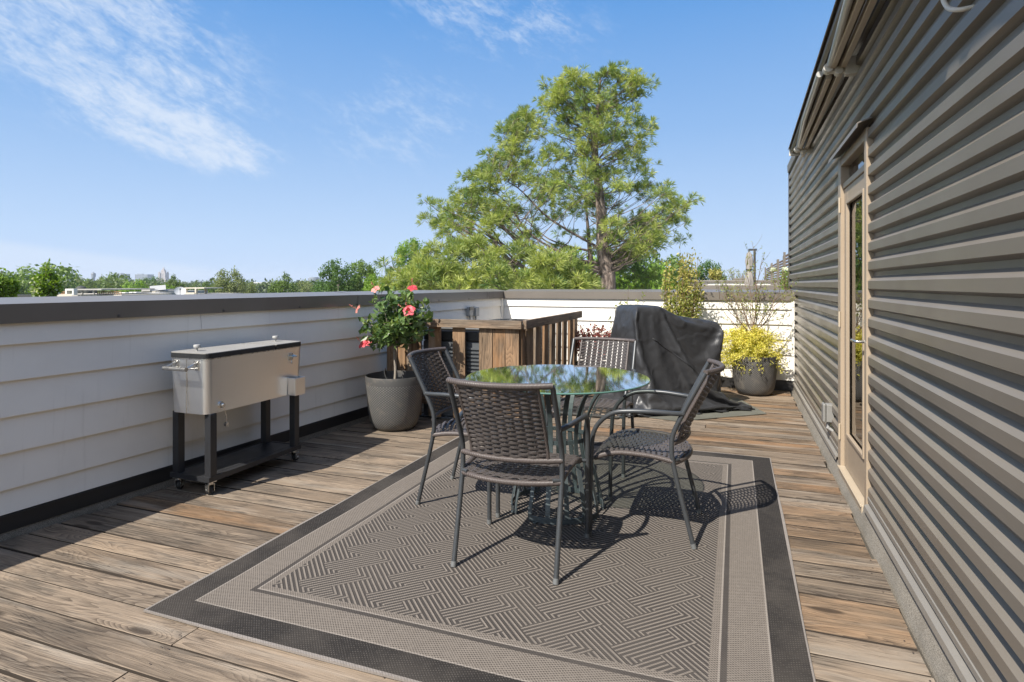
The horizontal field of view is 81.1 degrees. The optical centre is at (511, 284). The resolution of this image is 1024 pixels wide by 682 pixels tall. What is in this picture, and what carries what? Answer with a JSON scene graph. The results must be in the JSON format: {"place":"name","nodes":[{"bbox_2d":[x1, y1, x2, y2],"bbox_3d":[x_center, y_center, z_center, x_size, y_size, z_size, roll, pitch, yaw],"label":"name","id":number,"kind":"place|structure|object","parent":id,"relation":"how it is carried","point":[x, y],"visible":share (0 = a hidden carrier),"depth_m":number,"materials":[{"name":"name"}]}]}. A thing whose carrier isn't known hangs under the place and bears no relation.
{"place":"outdoors","nodes":[
{"label":"outdoors","id":0,"kind":"place"},
{"bbox_2d":[0,267,21,296],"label":"flowering bush","id":1,"kind":"object","parent":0,"point":[10,287],"visible":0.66,"depth_m":13.96,"materials":[{"name":"green plant"}]},
{"bbox_2d":[17,295,31,296],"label":"townhouse","id":2,"kind":"structure","parent":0,"point":[24,295],"depth_m":14.95,"materials":[{"name":"grey"}]},
{"bbox_2d":[28,258,65,296],"bbox_3d":[-11.102,0.095,14.213,0.815,1.462,0.694,0,0,20],"label":"flowering bush","id":3,"kind":"object","parent":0,"point":[49,284],"visible":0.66,"depth_m":14.10,"materials":[{"name":"green plant"}]},
{"bbox_2d":[75,286,86,293],"bbox_3d":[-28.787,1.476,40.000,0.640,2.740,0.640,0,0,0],"label":"roof dome","id":4,"kind":"structure","parent":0,"point":[80,287],"depth_m":39.77,"materials":[{"name":"grey metal"}]},
{"bbox_2d":[91,272,95,280],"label":"domed tower","id":5,"kind":"structure","parent":0,"point":[93,275],"depth_m":1098.04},
{"bbox_2d":[57,288,176,295],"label":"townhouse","id":6,"kind":"structure","parent":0,"point":[88,292],"depth_m":34.40,"materials":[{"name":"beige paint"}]},
{"bbox_2d":[174,287,185,294],"bbox_3d":[-16.595,0.810,29.940,0.415,1.362,0.430,0,0,17],"label":"satellite dish","id":7,"kind":"object","parent":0,"point":[179,290],"visible":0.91,"depth_m":30.00,"materials":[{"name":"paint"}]},
{"bbox_2d":[308,277,319,281],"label":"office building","id":8,"kind":"structure","parent":0,"point":[312,278],"depth_m":1290.57,"materials":[{"name":"white concrete"}]},
{"bbox_2d":[0,0,835,283],"label":"sky","id":9,"kind":"structure","parent":0,"point":[193,139],"materials":[{"name":"blue"}]},
{"bbox_2d":[0,387,934,681],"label":"deck","id":10,"kind":"structure","parent":0,"point":[78,595],"depth_m":2.74,"materials":[{"name":"brown wood"}]},
{"bbox_2d":[162,336,304,494],"bbox_3d":[-1.800,0.820,3.945,0.378,0.897,0.944,0,0,20],"label":"drinks cooler","id":11,"kind":"object","parent":10,"relation":"on","point":[209,383],"visible":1,"depth_m":3.77,"materials":[{"name":"beige metal"}]},
{"bbox_2d":[365,371,423,431],"bbox_3d":[-1.038,1.034,5.297,0.508,0.468,0.508,0,0,20],"label":"planter","id":12,"kind":"object","parent":10,"relation":"on","point":[393,404],"visible":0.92,"depth_m":5.10,"materials":[{"name":"concrete"}]},
{"bbox_2d":[349,278,434,378],"bbox_3d":[-1.041,0.415,5.305,0.744,0.932,0.720,0,0,20],"label":"hibiscus","id":13,"kind":"object","parent":12,"relation":"on","point":[395,329],"visible":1,"depth_m":5.20,"materials":[{"name":"green plant"}]},
{"bbox_2d":[419,327,478,418],"bbox_3d":[-0.390,0.829,5.963,0.780,0.883,0.780,0,0,20],"label":"air conditioner","id":14,"kind":"object","parent":10,"relation":"on","point":[472,350],"visible":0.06,"depth_m":5.63,"materials":[{"name":"black plastic"}]},
{"bbox_2d":[143,434,815,681],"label":"rug","id":15,"kind":"object","parent":10,"relation":"on","point":[369,579],"visible":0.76,"depth_m":2.51,"materials":[{"name":"grey fabric"}]},
{"bbox_2d":[407,347,527,517],"bbox_3d":[-0.286,0.835,3.594,0.651,0.857,0.596,0,0,19],"label":"dining chair","id":16,"kind":"object","parent":15,"relation":"on","point":[437,431],"visible":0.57,"depth_m":3.62,"materials":[{"name":"wicker"}]},
{"bbox_2d":[446,377,589,584],"bbox_3d":[0.024,0.835,2.771,0.596,0.857,0.651,0,0,19],"label":"dining chair","id":17,"kind":"object","parent":15,"relation":"on","point":[555,469],"visible":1,"depth_m":2.60,"materials":[{"name":"wicker"}]},
{"bbox_2d":[466,364,650,524],"bbox_3d":[0.255,0.891,3.385,1.030,0.738,1.030,0,0,20],"label":"dining table","id":18,"kind":"object","parent":15,"relation":"on","point":[569,382],"visible":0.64,"depth_m":3.27,"materials":[{"name":"clear glass"}]},
{"bbox_2d":[546,337,636,477],"bbox_3d":[0.604,0.835,4.298,0.596,0.857,0.651,0,0,22],"label":"dining chair","id":19,"kind":"object","parent":15,"relation":"on","point":[602,404],"visible":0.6,"depth_m":4.46,"materials":[{"name":"wicker"}]},
{"bbox_2d":[590,358,724,548],"bbox_3d":[0.775,0.835,3.143,0.651,0.857,0.596,0,0,20],"label":"dining chair","id":20,"kind":"object","parent":15,"relation":"on","point":[705,381],"visible":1,"depth_m":3.00,"materials":[{"name":"wicker"}]},
{"bbox_2d":[387,311,581,417],"bbox_3d":[-0.191,0.795,6.487,1.435,0.950,2.098,0,0,20],"label":"timber screen","id":21,"kind":"object","parent":10,"relation":"on","point":[503,343],"visible":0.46,"depth_m":5.53,"materials":[{"name":"brown wood"}]},
{"bbox_2d":[492,319,549,364],"bbox_3d":[0.006,0.837,6.936,0.780,0.866,0.780,0,0,20],"label":"air conditioner","id":22,"kind":"object","parent":10,"relation":"on","point":[533,330],"visible":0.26,"depth_m":6.87,"materials":[{"name":"black metal"}]},
{"bbox_2d":[636,397,766,420],"bbox_3d":[1.840,1.264,6.166,1.435,0.004,1.400,0,0,20],"label":"grill mat","id":23,"kind":"object","parent":10,"relation":"on","point":[709,414],"visible":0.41,"depth_m":5.80,"materials":[{"name":"rubber"}]},
{"bbox_2d":[598,304,754,417],"bbox_3d":[1.649,0.737,6.269,1.509,1.049,1.025,0,0,-16],"label":"grill","id":24,"kind":"object","parent":23,"relation":"on","point":[674,353],"visible":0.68,"depth_m":5.94,"materials":[{"name":"fabric"}]},
{"bbox_2d":[732,356,777,395],"bbox_3d":[2.808,1.043,6.936,0.508,0.449,0.508,0,0,20],"label":"planter","id":25,"kind":"object","parent":10,"relation":"on","point":[754,381],"visible":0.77,"depth_m":6.74,"materials":[{"name":"concrete"}]},
{"bbox_2d":[721,323,788,373],"bbox_3d":[2.755,0.742,6.926,0.866,0.582,0.707,0,0,20],"label":"golden shrub","id":26,"kind":"object","parent":25,"relation":"on","point":[745,343],"visible":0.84,"depth_m":6.83,"materials":[{"name":"yellow plant"}]},
{"bbox_2d":[714,236,797,332],"bbox_3d":[2.811,0.144,6.946,1.035,1.493,0.869,0,0,-29],"label":"shrub","id":27,"kind":"object","parent":25,"relation":"on","point":[756,309],"visible":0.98,"depth_m":6.94,"materials":[{"name":"green plant"}]},
{"bbox_2d":[576,323,610,363],"bbox_3d":[0.965,0.718,7.160,0.509,0.515,0.358,0,0,20],"label":"red shrub","id":28,"kind":"object","parent":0,"point":[597,334],"visible":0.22,"depth_m":7.14,"materials":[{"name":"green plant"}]},
{"bbox_2d":[660,246,705,318],"bbox_3d":[2.027,0.205,7.100,0.538,1.337,0.603,0,0,20],"label":"tall shrub","id":29,"kind":"object","parent":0,"point":[686,305],"visible":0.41,"depth_m":7.00,"materials":[{"name":"green plant"}]},
{"bbox_2d":[691,281,707,287],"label":"parapet wall","id":30,"kind":"structure","parent":0,"point":[705,283],"depth_m":16.80,"materials":[{"name":"metal"}]},
{"bbox_2d":[708,268,722,279],"bbox_3d":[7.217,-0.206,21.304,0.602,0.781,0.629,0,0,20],"label":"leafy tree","id":31,"kind":"object","parent":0,"point":[712,276],"visible":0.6,"depth_m":21.20,"materials":[{"name":"yellow plant"}]},
{"label":"ground","id":32,"kind":"structure","parent":0,"visible":0},
{"bbox_2d":[9,277,29,294],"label":"leafy tree","id":33,"kind":"object","parent":32,"relation":"on","point":[21,291],"visible":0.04,"depth_m":96.14,"materials":[{"name":"green plant"}]},
{"bbox_2d":[0,261,84,294],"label":"leafy tree","id":34,"kind":"object","parent":32,"relation":"on","point":[62,271],"visible":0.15,"depth_m":129.41,"materials":[{"name":"green plant"}]},
{"bbox_2d":[62,277,84,292],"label":"leafy tree","id":35,"kind":"object","parent":32,"relation":"on","point":[77,280],"visible":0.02,"depth_m":208.72,"materials":[{"name":"green plant"}]},
{"bbox_2d":[75,278,99,288],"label":"leafy tree","id":36,"kind":"object","parent":32,"relation":"on","point":[86,284],"visible":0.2,"depth_m":179.70,"materials":[{"name":"green plant"}]},
{"bbox_2d":[97,272,131,292],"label":"leafy tree","id":37,"kind":"object","parent":32,"relation":"on","point":[104,281],"visible":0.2,"depth_m":168.96,"materials":[{"name":"green plant"}]},
{"bbox_2d":[118,279,148,291],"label":"leafy tree","id":38,"kind":"object","parent":32,"relation":"on","point":[137,284],"visible":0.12,"depth_m":119.42,"materials":[{"name":"green plant"}]},
{"bbox_2d":[119,291,159,292],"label":"townhouse","id":39,"kind":"structure","parent":32,"relation":"on","point":[138,292],"depth_m":43.62,"materials":[{"name":"concrete"}]},
{"bbox_2d":[135,274,153,280],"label":"office building","id":40,"kind":"structure","parent":32,"relation":"on","point":[141,276],"depth_m":1700.00,"materials":[{"name":"grey concrete"}]},
{"bbox_2d":[147,276,164,285],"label":"leafy tree","id":41,"kind":"object","parent":32,"relation":"on","point":[153,279],"visible":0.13,"depth_m":219.10,"materials":[{"name":"green plant"}]},
{"bbox_2d":[156,266,168,283],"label":"spire tower","id":42,"kind":"structure","parent":32,"relation":"on","point":[163,275],"depth_m":1593.45,"materials":[{"name":"grey concrete"}]},
{"bbox_2d":[163,273,184,288],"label":"leafy tree","id":43,"kind":"object","parent":32,"relation":"on","point":[173,282],"visible":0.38,"depth_m":104.46,"materials":[{"name":"green plant"}]},
{"bbox_2d":[141,285,207,292],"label":"house","id":44,"kind":"structure","parent":32,"relation":"on","point":[161,288],"depth_m":61.24,"materials":[{"name":"grey"}]},
{"bbox_2d":[199,280,216,292],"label":"leafy tree","id":45,"kind":"object","parent":32,"relation":"on","point":[204,284],"visible":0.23,"depth_m":109.74,"materials":[{"name":"green plant"}]},
{"bbox_2d":[184,287,237,293],"bbox_3d":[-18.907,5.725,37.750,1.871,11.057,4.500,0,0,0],"label":"townhouse","id":46,"kind":"structure","parent":32,"relation":"on","point":[196,289],"depth_m":35.72,"materials":[{"name":"concrete"}]},
{"bbox_2d":[210,265,245,292],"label":"leafy tree","id":47,"kind":"object","parent":32,"relation":"on","point":[230,285],"visible":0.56,"depth_m":99.12,"materials":[{"name":"green plant"}]},
{"bbox_2d":[235,280,257,292],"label":"leafy tree","id":48,"kind":"object","parent":32,"relation":"on","point":[251,290],"visible":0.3,"depth_m":99.69,"materials":[{"name":"green plant"}]},
{"bbox_2d":[267,272,299,292],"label":"leafy tree","id":49,"kind":"object","parent":32,"relation":"on","point":[275,287],"visible":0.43,"depth_m":84.51,"materials":[{"name":"green plant"}]},
{"bbox_2d":[294,278,313,291],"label":"leafy tree","id":50,"kind":"object","parent":32,"relation":"on","point":[303,286],"visible":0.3,"depth_m":149.26,"materials":[{"name":"green plant"}]},
{"bbox_2d":[310,280,340,291],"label":"leafy tree","id":51,"kind":"object","parent":32,"relation":"on","point":[316,289],"visible":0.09,"depth_m":69.83,"materials":[{"name":"green plant"}]},
{"bbox_2d":[317,258,357,291],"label":"leafy tree","id":52,"kind":"object","parent":32,"relation":"on","point":[335,279],"visible":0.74,"depth_m":61.63,"materials":[{"name":"green plant"}]},
{"bbox_2d":[346,259,378,291],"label":"leafy tree","id":53,"kind":"object","parent":32,"relation":"on","point":[362,272],"visible":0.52,"depth_m":65.35,"materials":[{"name":"green plant"}]},
{"bbox_2d":[361,273,390,290],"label":"leafy tree","id":54,"kind":"object","parent":32,"relation":"on","point":[368,285],"visible":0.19,"depth_m":54.42,"materials":[{"name":"green plant"}]},
{"bbox_2d":[27,274,724,292],"bbox_3d":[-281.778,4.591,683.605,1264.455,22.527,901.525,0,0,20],"label":"woodland","id":55,"kind":"object","parent":32,"relation":"on","point":[262,287],"visible":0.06,"depth_m":233.30,"materials":[{"name":"green plant"}]},
{"bbox_2d":[394,237,428,269],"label":"leafy tree","id":56,"kind":"object","parent":32,"relation":"on","point":[407,252],"visible":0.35,"depth_m":59.32,"materials":[{"name":"green plant"}]},
{"bbox_2d":[368,230,605,290],"bbox_3d":[-0.729,4.315,22.081,8.381,12.710,7.256,0,0,20],"label":"bush","id":57,"kind":"object","parent":32,"relation":"on","point":[554,270],"visible":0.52,"depth_m":20.75,"materials":[{"name":"green plant"}]},
{"bbox_2d":[473,256,525,289],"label":"leafy tree","id":58,"kind":"object","parent":32,"relation":"on","point":[518,269],"depth_m":58.43,"materials":[{"name":"green plant"}]},
{"bbox_2d":[415,60,705,288],"bbox_3d":[2.223,0.353,27.034,12.476,20.634,9.309,0,0,20],"label":"pine tree","id":59,"kind":"object","parent":32,"relation":"on","point":[640,243],"visible":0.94,"depth_m":26.30,"materials":[{"name":"green plant"}]},
{"bbox_2d":[496,172,692,288],"bbox_3d":[4.452,2.276,32.407,10.441,16.788,6.754,0,0,20],"label":"pine tree","id":60,"kind":"object","parent":32,"relation":"on","point":[635,278],"visible":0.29,"depth_m":31.91,"materials":[{"name":"green plant"}]},
{"bbox_2d":[567,248,622,287],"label":"leafy tree","id":61,"kind":"object","parent":32,"relation":"on","point":[594,257],"depth_m":53.09,"materials":[{"name":"green plant"}]},
{"bbox_2d":[616,247,660,285],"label":"leafy tree","id":62,"kind":"object","parent":32,"relation":"on","point":[645,262],"visible":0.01,"depth_m":73.31,"materials":[{"name":"green plant"}]},
{"bbox_2d":[616,262,680,288],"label":"leafy tree","id":63,"kind":"object","parent":32,"relation":"on","point":[662,271],"visible":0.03,"depth_m":47.47,"materials":[{"name":"green plant"}]},
{"bbox_2d":[649,254,695,288],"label":"leafy tree","id":64,"kind":"object","parent":32,"relation":"on","point":[673,260],"visible":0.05,"depth_m":69.03,"materials":[{"name":"green plant"}]},
{"bbox_2d":[696,259,727,279],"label":"leafy tree","id":65,"kind":"object","parent":32,"relation":"on","point":[707,265],"visible":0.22,"depth_m":59.66,"materials":[{"name":"green plant"}]},
{"bbox_2d":[787,0,1023,681],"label":"house","id":66,"kind":"structure","parent":32,"relation":"on","point":[906,224],"depth_m":2.19,"materials":[{"name":"paint"}]},
{"bbox_2d":[822,402,834,431],"bbox_3d":[2.320,0.981,4.386,0.085,0.218,0.088,0,0,20],"label":"outlet box","id":67,"kind":"object","parent":66,"relation":"attached to","point":[828,415],"visible":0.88,"depth_m":4.36,"materials":[{"name":"grey plastic"}]},
{"bbox_2d":[788,0,876,156],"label":"awning","id":68,"kind":"object","parent":66,"relation":"attached to","point":[844,17],"visible":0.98,"depth_m":3.50,"materials":[{"name":"metal"}]},
{"bbox_2d":[838,173,863,495],"bbox_3d":[2.045,0.282,3.595,0.106,1.807,0.805,0,0,20],"label":"door","id":69,"kind":"structure","parent":66,"relation":"in","point":[854,193],"depth_m":3.69,"materials":[{"name":"beige paint"}]},
{"bbox_2d":[940,0,974,11],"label":"cable","id":70,"kind":"object","parent":66,"relation":"attached to","point":[947,6],"visible":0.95,"depth_m":1.85,"materials":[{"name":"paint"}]},
{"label":"roof","id":71,"kind":"structure","parent":66,"relation":"on","visible":0},
{"bbox_2d":[0,289,504,541],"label":"parapet wall","id":72,"kind":"structure","parent":71,"relation":"on","point":[86,404],"depth_m":3.58,"materials":[{"name":"paint"}]},
{"bbox_2d":[466,307,478,319],"bbox_3d":[-0.493,0.560,7.539,0.064,0.560,0.275,0,0,24],"label":"disconnect box","id":73,"kind":"object","parent":72,"relation":"attached to","point":[472,311],"visible":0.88,"depth_m":7.48,"materials":[{"name":"grey plastic"}]},
{"bbox_2d":[504,289,796,392],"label":"parapet wall","id":74,"kind":"structure","parent":71,"relation":"on","point":[596,306],"depth_m":7.70,"materials":[{"name":"paint"}]},
{"bbox_3d":[10.193,6.520,16.156,8.200,8.300,20.600,0,0,20],"label":"townhouse","id":75,"kind":"object","parent":32,"relation":"on","visible":0},
{"bbox_2d":[724,269,745,279],"bbox_3d":[7.710,-0.175,20.620,0.740,0.793,0.707,0,0,-17],"label":"thin shrub","id":76,"kind":"object","parent":75,"relation":"on","point":[732,275],"visible":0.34,"depth_m":20.55,"materials":[{"name":"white plant"}]},
{"bbox_2d":[694,280,786,284],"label":"parapet wall","id":77,"kind":"structure","parent":75,"relation":"on","point":[712,282],"depth_m":19.72,"materials":[{"name":"paint"}]},
{"bbox_2d":[765,264,770,284],"bbox_3d":[9.024,-0.140,21.075,0.070,1.020,4.200,0,0,20],"label":"privacy screen","id":78,"kind":"object","parent":77,"relation":"attached to","point":[768,274],"visible":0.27,"depth_m":21.12,"materials":[{"name":"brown wood"}]},
{"bbox_2d":[698,285,783,289],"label":"parapet wall","id":79,"kind":"structure","parent":75,"relation":"on","point":[714,287],"depth_m":12.58,"materials":[{"name":"paint"}]},
{"bbox_2d":[744,249,756,284],"bbox_3d":[5.921,0.646,14.856,0.294,3.048,0.217,0,0,20],"label":"patio umbrella","id":80,"kind":"object","parent":75,"relation":"on","point":[751,278],"visible":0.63,"depth_m":14.81,"materials":[{"name":"fabric"}]},
{"bbox_2d":[771,263,776,284],"bbox_3d":[7.721,-0.150,17.585,0.070,1.040,2.850,0,0,20],"label":"privacy screen","id":81,"kind":"object","parent":75,"relation":"on","point":[772,265],"visible":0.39,"depth_m":18.48,"materials":[{"name":"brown wood"}]},
{"bbox_2d":[777,259,782,284],"bbox_3d":[6.803,-0.150,15.126,0.070,1.040,2.100,0,0,20],"label":"privacy screen","id":82,"kind":"object","parent":75,"relation":"on","point":[778,267],"visible":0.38,"depth_m":16.05,"materials":[{"name":"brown wood"}]},
{"bbox_2d":[778,266,787,289],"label":"thin shrub","id":83,"kind":"object","parent":75,"relation":"on","point":[784,281],"visible":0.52,"depth_m":11.99,"materials":[{"name":"green plant"}]},
{"bbox_2d":[783,252,787,283],"bbox_3d":[6.139,-0.190,13.346,0.070,1.120,1.500,0,0,20],"label":"privacy screen","id":84,"kind":"object","parent":75,"relation":"on","point":[784,259],"visible":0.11,"depth_m":13.98,"materials":[{"name":"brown wood"}]},
{"bbox_3d":[1.447,1.058,7.252,0.457,0.421,0.457,0,0,20],"label":"planter","id":85,"kind":"object","parent":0,"visible":0},
{"bbox_2d":[608,287,644,330],"bbox_3d":[1.419,0.444,7.275,0.498,0.859,0.364,0,0,20],"label":"sparse shrub","id":86,"kind":"object","parent":85,"relation":"on","point":[622,304],"visible":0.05,"depth_m":7.25,"materials":[{"name":"white plant"}]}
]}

